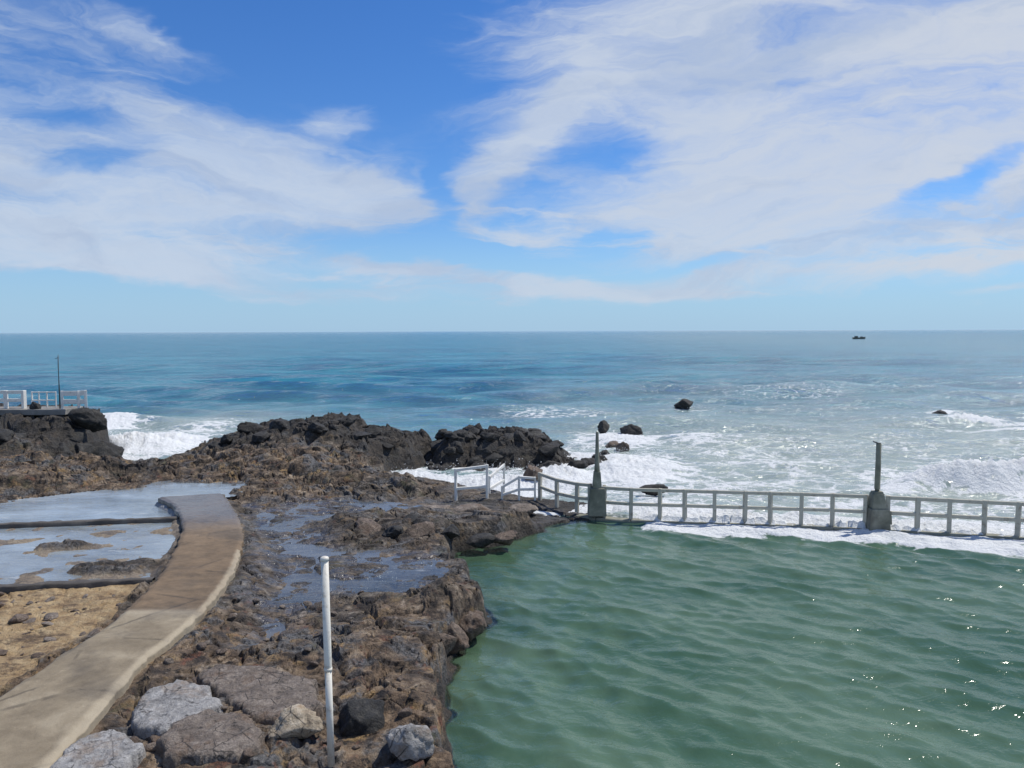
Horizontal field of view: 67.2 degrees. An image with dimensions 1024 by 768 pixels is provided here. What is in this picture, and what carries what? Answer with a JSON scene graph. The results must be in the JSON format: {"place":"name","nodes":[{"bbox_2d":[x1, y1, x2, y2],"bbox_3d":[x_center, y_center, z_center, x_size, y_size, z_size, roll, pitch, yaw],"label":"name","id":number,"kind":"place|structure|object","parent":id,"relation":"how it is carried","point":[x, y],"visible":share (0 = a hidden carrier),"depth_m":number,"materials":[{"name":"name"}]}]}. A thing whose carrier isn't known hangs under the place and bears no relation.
{"place":"outdoors","nodes":[
{"label":"outdoors","id":0,"kind":"place"},
{"bbox_2d":[0,481,242,576],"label":"basin water","id":1,"kind":"structure","parent":0,"point":[84,512],"depth_m":28.03,"materials":[{"name":"liquid"}]},
{"bbox_2d":[0,493,244,767],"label":"concrete path","id":2,"kind":"structure","parent":0,"point":[54,710],"depth_m":15.49,"materials":[{"name":"concrete"}]},
{"bbox_2d":[0,403,590,767],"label":"rocky shore","id":3,"kind":"structure","parent":0,"point":[377,650],"depth_m":22.67,"materials":[{"name":"stone"}]},
{"bbox_2d":[0,649,7,655],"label":"stone","id":4,"kind":"object","parent":3,"relation":"on","point":[3,652],"visible":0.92,"depth_m":15.66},
{"bbox_2d":[0,429,13,441],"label":"boulder","id":5,"kind":"object","parent":3,"relation":"on","point":[6,435],"visible":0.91,"depth_m":38.83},
{"bbox_2d":[8,614,28,623],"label":"stone","id":6,"kind":"object","parent":3,"relation":"on","point":[18,618],"visible":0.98,"depth_m":17.41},
{"bbox_2d":[15,433,26,437],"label":"boulder","id":7,"kind":"object","parent":3,"relation":"on","point":[20,435],"visible":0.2,"depth_m":40.46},
{"bbox_2d":[25,617,35,622],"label":"stone","id":8,"kind":"object","parent":3,"relation":"on","point":[30,620],"visible":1,"depth_m":17.39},
{"bbox_2d":[31,652,44,658],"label":"stone","id":9,"kind":"object","parent":3,"relation":"on","point":[37,655],"visible":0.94,"depth_m":15.41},
{"bbox_2d":[0,406,82,416],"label":"viewing platform","id":10,"kind":"structure","parent":3,"relation":"on","point":[41,412],"depth_m":43.01,"materials":[{"name":"concrete"}]},
{"bbox_2d":[0,390,26,408],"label":"white railing","id":11,"kind":"object","parent":10,"relation":"on","point":[5,400],"visible":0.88,"depth_m":43.59,"materials":[{"name":"metal"}]},
{"bbox_2d":[29,401,41,408],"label":"boulder","id":12,"kind":"object","parent":10,"relation":"on","point":[34,405],"visible":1,"depth_m":43.12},
{"bbox_2d":[31,391,56,407],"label":"white railing","id":13,"kind":"object","parent":10,"relation":"on","point":[46,400],"visible":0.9,"depth_m":44.03,"materials":[{"name":"metal"}]},
{"bbox_2d":[55,357,60,408],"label":"mast","id":14,"kind":"object","parent":10,"relation":"on","point":[59,384],"visible":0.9,"depth_m":43.40,"materials":[{"name":"metal"}]},
{"bbox_2d":[60,390,86,408],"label":"white barrier","id":15,"kind":"object","parent":10,"relation":"on","point":[78,401],"visible":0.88,"depth_m":43.11,"materials":[{"name":"metal"}]},
{"bbox_2d":[41,621,53,625],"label":"stone","id":16,"kind":"object","parent":3,"relation":"on","point":[46,623],"visible":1,"depth_m":17.20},
{"bbox_2d":[43,637,56,641],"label":"stone","id":17,"kind":"object","parent":3,"relation":"on","point":[46,639],"visible":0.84,"depth_m":16.30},
{"bbox_2d":[44,612,58,620],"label":"stone","id":18,"kind":"object","parent":3,"relation":"on","point":[54,615],"visible":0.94,"depth_m":17.73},
{"bbox_2d":[57,442,73,455],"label":"boulder","id":19,"kind":"object","parent":3,"relation":"on","point":[63,448],"visible":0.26,"depth_m":40.68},
{"bbox_2d":[68,428,85,442],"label":"boulder","id":20,"kind":"object","parent":3,"relation":"on","point":[80,433],"visible":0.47,"depth_m":42.31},
{"bbox_2d":[0,577,154,593],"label":"basin wall","id":21,"kind":"structure","parent":3,"relation":"on","point":[9,588],"depth_m":19.71,"materials":[{"name":"concrete"}]},
{"bbox_2d":[74,442,94,453],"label":"boulder","id":22,"kind":"object","parent":3,"relation":"on","point":[89,448],"visible":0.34,"depth_m":41.89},
{"bbox_2d":[0,516,177,529],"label":"basin wall","id":23,"kind":"structure","parent":3,"relation":"on","point":[74,523],"depth_m":26.40,"materials":[{"name":"concrete"}]},
{"bbox_2d":[75,410,106,432],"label":"boulder","id":24,"kind":"object","parent":3,"relation":"on","point":[102,425],"visible":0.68,"depth_m":43.24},
{"bbox_2d":[67,407,100,425],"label":"boulder","id":25,"kind":"object","parent":24,"relation":"on","point":[86,416],"visible":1,"depth_m":42.55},
{"bbox_2d":[88,629,99,635],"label":"stone","id":26,"kind":"object","parent":3,"relation":"on","point":[93,632],"visible":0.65,"depth_m":16.54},
{"bbox_2d":[50,729,145,767],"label":"rock slab","id":27,"kind":"object","parent":3,"relation":"on","point":[110,748],"visible":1,"depth_m":11.63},
{"bbox_2d":[91,442,122,457],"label":"boulder","id":28,"kind":"object","parent":3,"relation":"on","point":[102,448],"visible":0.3,"depth_m":42.67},
{"bbox_2d":[101,440,123,455],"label":"boulder","id":29,"kind":"object","parent":3,"relation":"on","point":[117,449],"visible":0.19,"depth_m":44.08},
{"bbox_2d":[129,736,138,742],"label":"stone","id":30,"kind":"object","parent":3,"relation":"on","point":[134,739],"visible":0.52,"depth_m":12.27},
{"bbox_2d":[144,742,155,751],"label":"stone","id":31,"kind":"object","parent":3,"relation":"on","point":[150,747],"visible":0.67,"depth_m":12.07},
{"bbox_2d":[150,734,160,741],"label":"stone","id":32,"kind":"object","parent":3,"relation":"on","point":[154,737],"visible":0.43,"depth_m":12.28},
{"bbox_2d":[164,658,173,664],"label":"stone","id":33,"kind":"object","parent":3,"relation":"on","point":[167,661],"visible":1,"depth_m":14.98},
{"bbox_2d":[131,679,222,740],"bbox_3d":[-5.808,5.726,13.235,1.783,0.601,1.730,1,4,20],"label":"rock slab","id":34,"kind":"object","parent":3,"relation":"on","point":[158,710],"visible":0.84,"depth_m":13.10,"materials":[{"name":"stone"}]},
{"bbox_2d":[197,642,206,650],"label":"stone","id":35,"kind":"object","parent":3,"relation":"on","point":[201,646],"visible":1,"depth_m":15.71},
{"bbox_2d":[155,709,264,767],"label":"rock slab","id":36,"kind":"object","parent":3,"relation":"on","point":[230,737],"visible":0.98,"depth_m":12.01,"materials":[{"name":"stone"}]},
{"bbox_2d":[203,441,223,449],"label":"boulder","id":37,"kind":"object","parent":3,"relation":"on","point":[214,444],"visible":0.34,"depth_m":40.49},
{"bbox_2d":[216,648,226,654],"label":"stone","id":38,"kind":"object","parent":3,"relation":"on","point":[221,651],"visible":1,"depth_m":15.63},
{"bbox_2d":[220,434,232,443],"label":"boulder","id":39,"kind":"object","parent":3,"relation":"on","point":[225,439],"visible":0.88,"depth_m":40.66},
{"bbox_2d":[227,613,236,619],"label":"stone","id":40,"kind":"object","parent":3,"relation":"on","point":[232,615],"visible":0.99,"depth_m":17.66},
{"bbox_2d":[242,748,254,758],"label":"stone","id":41,"kind":"object","parent":3,"relation":"on","point":[247,752],"visible":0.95,"depth_m":11.74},
{"bbox_2d":[237,421,263,433],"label":"boulder","id":42,"kind":"object","parent":3,"relation":"on","point":[248,427],"visible":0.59,"depth_m":42.00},
{"bbox_2d":[197,664,323,724],"bbox_3d":[-4.454,5.685,13.927,3.294,0.579,1.735,3,5,39],"label":"rock slab","id":43,"kind":"object","parent":3,"relation":"on","point":[264,695],"visible":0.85,"depth_m":13.75,"materials":[{"name":"stone"}]},
{"bbox_2d":[251,430,269,443],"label":"boulder","id":44,"kind":"object","parent":3,"relation":"on","point":[260,437],"visible":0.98,"depth_m":39.84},
{"bbox_2d":[269,419,289,431],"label":"boulder","id":45,"kind":"object","parent":3,"relation":"on","point":[281,424],"visible":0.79,"depth_m":40.82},
{"bbox_2d":[267,703,323,738],"bbox_3d":[-3.530,5.531,12.603,0.882,0.564,0.649,5,8,-17],"label":"boulder","id":46,"kind":"object","parent":3,"relation":"on","point":[299,721],"visible":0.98,"depth_m":12.41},
{"bbox_2d":[266,504,325,567],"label":"puddle water","id":47,"kind":"structure","parent":3,"relation":"on","point":[310,554],"depth_m":23.63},
{"bbox_2d":[298,611,306,618],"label":"stone","id":48,"kind":"object","parent":3,"relation":"on","point":[302,614],"visible":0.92,"depth_m":17.99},
{"bbox_2d":[303,601,311,606],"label":"stone","id":49,"kind":"object","parent":3,"relation":"on","point":[307,603],"visible":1,"depth_m":19.00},
{"bbox_2d":[308,422,327,432],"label":"boulder","id":50,"kind":"object","parent":3,"relation":"on","point":[316,427],"visible":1,"depth_m":40.03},
{"bbox_2d":[333,717,339,725],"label":"stone","id":51,"kind":"object","parent":3,"relation":"on","point":[336,721],"visible":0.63,"depth_m":13.02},
{"bbox_2d":[334,742,341,750],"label":"stone","id":52,"kind":"object","parent":3,"relation":"on","point":[337,746],"visible":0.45,"depth_m":12.20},
{"bbox_2d":[342,415,356,426],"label":"boulder","id":53,"kind":"object","parent":3,"relation":"on","point":[350,420],"visible":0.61,"depth_m":41.96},
{"bbox_2d":[351,431,370,439],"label":"boulder","id":54,"kind":"object","parent":3,"relation":"on","point":[358,435],"visible":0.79,"depth_m":40.87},
{"bbox_2d":[339,698,384,736],"bbox_3d":[-2.578,5.766,13.210,0.800,0.770,0.872,-1,4,-15],"label":"boulder","id":55,"kind":"object","parent":3,"relation":"on","point":[362,716],"visible":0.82,"depth_m":12.96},
{"bbox_2d":[355,518,381,534],"bbox_3d":[-4.779,5.025,26.212,1.158,0.651,1.270,21,1,-30],"label":"boulder","id":56,"kind":"object","parent":3,"relation":"on","point":[367,525],"visible":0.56,"depth_m":25.99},
{"bbox_2d":[365,425,382,437],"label":"boulder","id":57,"kind":"object","parent":3,"relation":"on","point":[374,430],"visible":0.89,"depth_m":42.55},
{"bbox_2d":[382,443,393,448],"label":"boulder","id":58,"kind":"object","parent":3,"relation":"on","point":[388,446],"visible":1,"depth_m":41.40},
{"bbox_2d":[382,525,403,538],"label":"boulder","id":59,"kind":"object","parent":3,"relation":"on","point":[393,532],"visible":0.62,"depth_m":25.28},
{"bbox_2d":[397,708,412,717],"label":"stone","id":60,"kind":"object","parent":3,"relation":"on","point":[405,712],"visible":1,"depth_m":13.16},
{"bbox_2d":[385,723,434,760],"bbox_3d":[-1.648,5.661,12.317,0.747,0.610,0.727,10,4,38],"label":"boulder","id":61,"kind":"object","parent":3,"relation":"on","point":[411,741],"visible":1,"depth_m":12.10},
{"bbox_2d":[403,512,420,520],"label":"boulder","id":62,"kind":"object","parent":3,"relation":"on","point":[412,516],"visible":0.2,"depth_m":26.93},
{"bbox_2d":[405,521,435,536],"bbox_3d":[-2.880,4.987,25.872,0.902,0.759,1.575,-3,-5,33],"label":"boulder","id":63,"kind":"object","parent":3,"relation":"on","point":[426,528],"visible":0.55,"depth_m":25.54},
{"bbox_2d":[428,464,439,469],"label":"boulder","id":64,"kind":"object","parent":3,"relation":"on","point":[431,467],"visible":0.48,"depth_m":41.41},
{"bbox_2d":[430,440,442,453],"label":"boulder","id":65,"kind":"object","parent":3,"relation":"on","point":[434,445],"visible":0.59,"depth_m":44.12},
{"bbox_2d":[424,505,449,508],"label":"paving block","id":66,"kind":"structure","parent":3,"relation":"on","point":[439,506],"depth_m":30.71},
{"bbox_2d":[435,429,446,439],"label":"boulder","id":67,"kind":"object","parent":3,"relation":"on","point":[438,436],"visible":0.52,"depth_m":45.90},
{"bbox_2d":[434,465,451,470],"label":"boulder","id":68,"kind":"object","parent":3,"relation":"on","point":[442,468],"visible":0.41,"depth_m":41.20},
{"bbox_2d":[439,633,457,654],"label":"boulder","id":69,"kind":"object","parent":3,"relation":"on","point":[449,642],"visible":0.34,"depth_m":17.53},
{"bbox_2d":[441,524,459,538],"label":"boulder","id":70,"kind":"object","parent":3,"relation":"on","point":[451,531],"visible":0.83,"depth_m":25.56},
{"bbox_2d":[444,447,456,454],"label":"boulder","id":71,"kind":"object","parent":3,"relation":"on","point":[450,450],"visible":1,"depth_m":42.16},
{"bbox_2d":[444,432,458,439],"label":"boulder","id":72,"kind":"object","parent":3,"relation":"on","point":[452,435],"visible":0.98,"depth_m":43.13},
{"bbox_2d":[450,441,463,453],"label":"boulder","id":73,"kind":"object","parent":3,"relation":"on","point":[457,445],"visible":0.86,"depth_m":42.40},
{"bbox_2d":[447,621,468,653],"bbox_3d":[-1.448,5.947,18.075,0.685,0.783,0.878,-11,8,-41],"label":"boulder","id":74,"kind":"object","parent":3,"relation":"on","point":[458,633],"visible":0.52,"depth_m":17.87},
{"bbox_2d":[453,429,467,437],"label":"boulder","id":75,"kind":"object","parent":3,"relation":"on","point":[461,433],"visible":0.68,"depth_m":43.50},
{"bbox_2d":[464,435,472,440],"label":"boulder","id":76,"kind":"object","parent":3,"relation":"on","point":[468,437],"visible":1,"depth_m":43.27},
{"bbox_2d":[454,464,487,500],"bbox_3d":[-1.716,4.174,32.557,1.457,1.521,0.133,-1,4,-7],"label":"white handrail","id":77,"kind":"object","parent":3,"relation":"on","point":[456,488],"visible":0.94,"depth_m":32.50,"materials":[{"name":"metal"}]},
{"bbox_2d":[458,611,484,640],"bbox_3d":[-1.052,5.893,18.791,0.675,0.705,0.818,10,-9,-12],"label":"boulder","id":78,"kind":"object","parent":3,"relation":"on","point":[471,624],"visible":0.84,"depth_m":18.52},
{"bbox_2d":[453,503,491,512],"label":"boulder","id":79,"kind":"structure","parent":3,"relation":"on","point":[471,508],"depth_m":30.28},
{"bbox_2d":[466,426,479,434],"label":"boulder","id":80,"kind":"object","parent":3,"relation":"on","point":[473,430],"visible":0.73,"depth_m":45.49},
{"bbox_2d":[468,457,483,464],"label":"boulder","id":81,"kind":"object","parent":3,"relation":"on","point":[474,460],"visible":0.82,"depth_m":42.12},
{"bbox_2d":[469,462,486,470],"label":"boulder","id":82,"kind":"object","parent":3,"relation":"on","point":[478,464],"visible":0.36,"depth_m":41.71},
{"bbox_2d":[473,610,486,628],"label":"boulder","id":83,"kind":"object","parent":3,"relation":"on","point":[480,613],"visible":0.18,"depth_m":19.11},
{"bbox_2d":[465,533,495,548],"bbox_3d":[-1.046,5.325,26.066,1.019,0.477,0.711,1,4,12],"label":"boulder","id":84,"kind":"object","parent":3,"relation":"on","point":[481,540],"visible":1,"depth_m":25.87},
{"bbox_2d":[480,432,500,440],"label":"boulder","id":85,"kind":"object","parent":3,"relation":"on","point":[488,436],"visible":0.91,"depth_m":43.04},
{"bbox_2d":[485,452,502,462],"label":"boulder","id":86,"kind":"object","parent":3,"relation":"on","point":[493,457],"visible":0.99,"depth_m":42.17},
{"bbox_2d":[488,463,504,493],"bbox_3d":[-0.668,4.343,34.144,0.105,1.460,1.342,2,5,30],"label":"white handrail","id":87,"kind":"object","parent":3,"relation":"on","point":[490,476],"visible":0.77,"depth_m":34.08,"materials":[{"name":"metal"}]},
{"bbox_2d":[494,530,517,545],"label":"boulder","id":88,"kind":"object","parent":3,"relation":"on","point":[506,538],"visible":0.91,"depth_m":26.17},
{"bbox_2d":[503,433,514,441],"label":"boulder","id":89,"kind":"object","parent":3,"relation":"on","point":[509,435],"visible":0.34,"depth_m":44.12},
{"bbox_2d":[501,476,535,500],"bbox_3d":[0.289,4.479,32.834,1.554,1.160,0.169,-1,4,-15],"label":"white handrail","id":90,"kind":"object","parent":3,"relation":"on","point":[518,489],"visible":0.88,"depth_m":32.76,"materials":[{"name":"metal"}]},
{"bbox_2d":[513,430,525,441],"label":"boulder","id":91,"kind":"object","parent":3,"relation":"on","point":[519,436],"visible":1,"depth_m":43.13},
{"bbox_2d":[508,503,538,514],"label":"rock","id":92,"kind":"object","parent":3,"relation":"on","point":[529,509],"depth_m":30.41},
{"bbox_2d":[530,430,546,437],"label":"boulder","id":93,"kind":"object","parent":3,"relation":"on","point":[536,433],"visible":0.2,"depth_m":45.24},
{"bbox_2d":[537,442,559,457],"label":"boulder","id":94,"kind":"object","parent":3,"relation":"on","point":[548,450],"visible":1,"depth_m":42.42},
{"bbox_2d":[538,460,560,468],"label":"boulder","id":95,"kind":"object","parent":3,"relation":"on","point":[546,464],"visible":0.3,"depth_m":41.58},
{"bbox_2d":[538,472,591,512],"bbox_3d":[2.037,4.506,31.918,0.478,1.222,3.273,-3,5,-38],"label":"sea railing","id":96,"kind":"object","parent":3,"relation":"on","point":[576,496],"visible":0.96,"depth_m":31.71,"materials":[{"name":"metal"}]},
{"bbox_2d":[567,460,588,468],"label":"boulder","id":97,"kind":"object","parent":3,"relation":"on","point":[579,464],"visible":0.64,"depth_m":41.63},
{"bbox_2d":[0,329,1023,536],"bbox_3d":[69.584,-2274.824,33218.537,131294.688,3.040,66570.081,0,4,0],"label":"sea","id":98,"kind":"structure","parent":0,"point":[809,405],"depth_m":85.77,"materials":[{"name":"liquid"}]},
{"bbox_2d":[523,464,542,480],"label":"boulder","id":99,"kind":"object","parent":98,"relation":"in","point":[530,471],"visible":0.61,"depth_m":38.21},
{"bbox_2d":[109,404,1019,492],"bbox_3d":[5.383,2.752,54.642,74.480,1.787,40.281,0,4,0],"label":"sea spray","id":100,"kind":"object","parent":98,"relation":"on","point":[548,469],"visible":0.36,"depth_m":39.49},
{"bbox_2d":[581,458,601,464],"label":"boulder","id":101,"kind":"object","parent":98,"relation":"in","point":[591,461],"visible":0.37,"depth_m":42.35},
{"bbox_2d":[592,454,607,460],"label":"boulder","id":102,"kind":"object","parent":98,"relation":"in","point":[601,457],"visible":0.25,"depth_m":43.17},
{"bbox_2d":[597,420,609,433],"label":"boulder","id":103,"kind":"object","parent":98,"relation":"in","point":[603,426],"visible":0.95,"depth_m":56.90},
{"bbox_2d":[599,450,609,454],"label":"boulder","id":104,"kind":"object","parent":98,"relation":"in","point":[604,452],"visible":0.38,"depth_m":44.97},
{"bbox_2d":[605,441,617,447],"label":"boulder","id":105,"kind":"object","parent":98,"relation":"in","point":[611,444],"visible":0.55,"depth_m":49.46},
{"bbox_2d":[616,441,629,451],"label":"boulder","id":106,"kind":"object","parent":98,"relation":"in","point":[622,445],"visible":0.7,"depth_m":47.87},
{"bbox_2d":[620,424,642,434],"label":"boulder","id":107,"kind":"object","parent":98,"relation":"in","point":[630,429],"visible":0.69,"depth_m":54.53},
{"bbox_2d":[639,484,667,495],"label":"boulder","id":108,"kind":"object","parent":98,"relation":"on","point":[662,486],"visible":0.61,"depth_m":35.13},
{"bbox_2d":[674,399,692,409],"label":"boulder","id":109,"kind":"object","parent":98,"relation":"in","point":[686,404],"visible":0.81,"depth_m":73.07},
{"bbox_2d":[576,514,1023,539],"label":"sea wall","id":110,"kind":"structure","parent":98,"relation":"in","point":[818,527],"depth_m":29.10,"materials":[{"name":"concrete"}]},
{"bbox_2d":[587,431,606,516],"bbox_3d":[3.390,3.550,30.590,0.737,3.340,0.617,0,4,0],"label":"lamp post","id":111,"kind":"object","parent":110,"relation":"on","point":[597,503],"visible":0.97,"depth_m":30.39,"materials":[{"name":"concrete"}]},
{"bbox_2d":[602,486,868,526],"bbox_3d":[8.454,4.720,29.639,9.893,1.261,0.325,0,4,10],"label":"sea railing","id":112,"kind":"object","parent":110,"relation":"on","point":[770,508],"visible":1,"depth_m":29.51,"materials":[{"name":"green metal"}]},
{"bbox_2d":[862,441,891,530],"bbox_3d":[13.636,3.781,28.678,0.856,3.351,0.715,0,4,0],"label":"lamp post","id":113,"kind":"object","parent":110,"relation":"on","point":[879,514],"visible":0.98,"depth_m":28.50,"materials":[{"name":"concrete"}]},
{"bbox_2d":[886,495,1023,536],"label":"sea railing","id":114,"kind":"object","parent":110,"relation":"on","point":[1017,519],"visible":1,"depth_m":27.97,"materials":[{"name":"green metal"}]},
{"bbox_2d":[932,410,946,413],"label":"boulder","id":115,"kind":"object","parent":98,"relation":"in","point":[939,412],"visible":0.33,"depth_m":65.01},
{"bbox_2d":[0,0,1023,332],"label":"sky","id":116,"kind":"structure","parent":0,"point":[166,165],"materials":[{"name":"blue"}]},
{"bbox_2d":[446,514,1023,767],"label":"pool water","id":117,"kind":"structure","parent":0,"point":[658,643],"depth_m":18.08,"materials":[{"name":"liquid"}]},
{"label":"stone","id":118,"kind":"object","parent":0,"visible":0},
{"bbox_2d":[320,556,334,767],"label":"marker pole","id":119,"kind":"object","parent":118,"relation":"on","point":[324,560],"visible":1,"depth_m":11.69,"materials":[{"name":"white plastic"}]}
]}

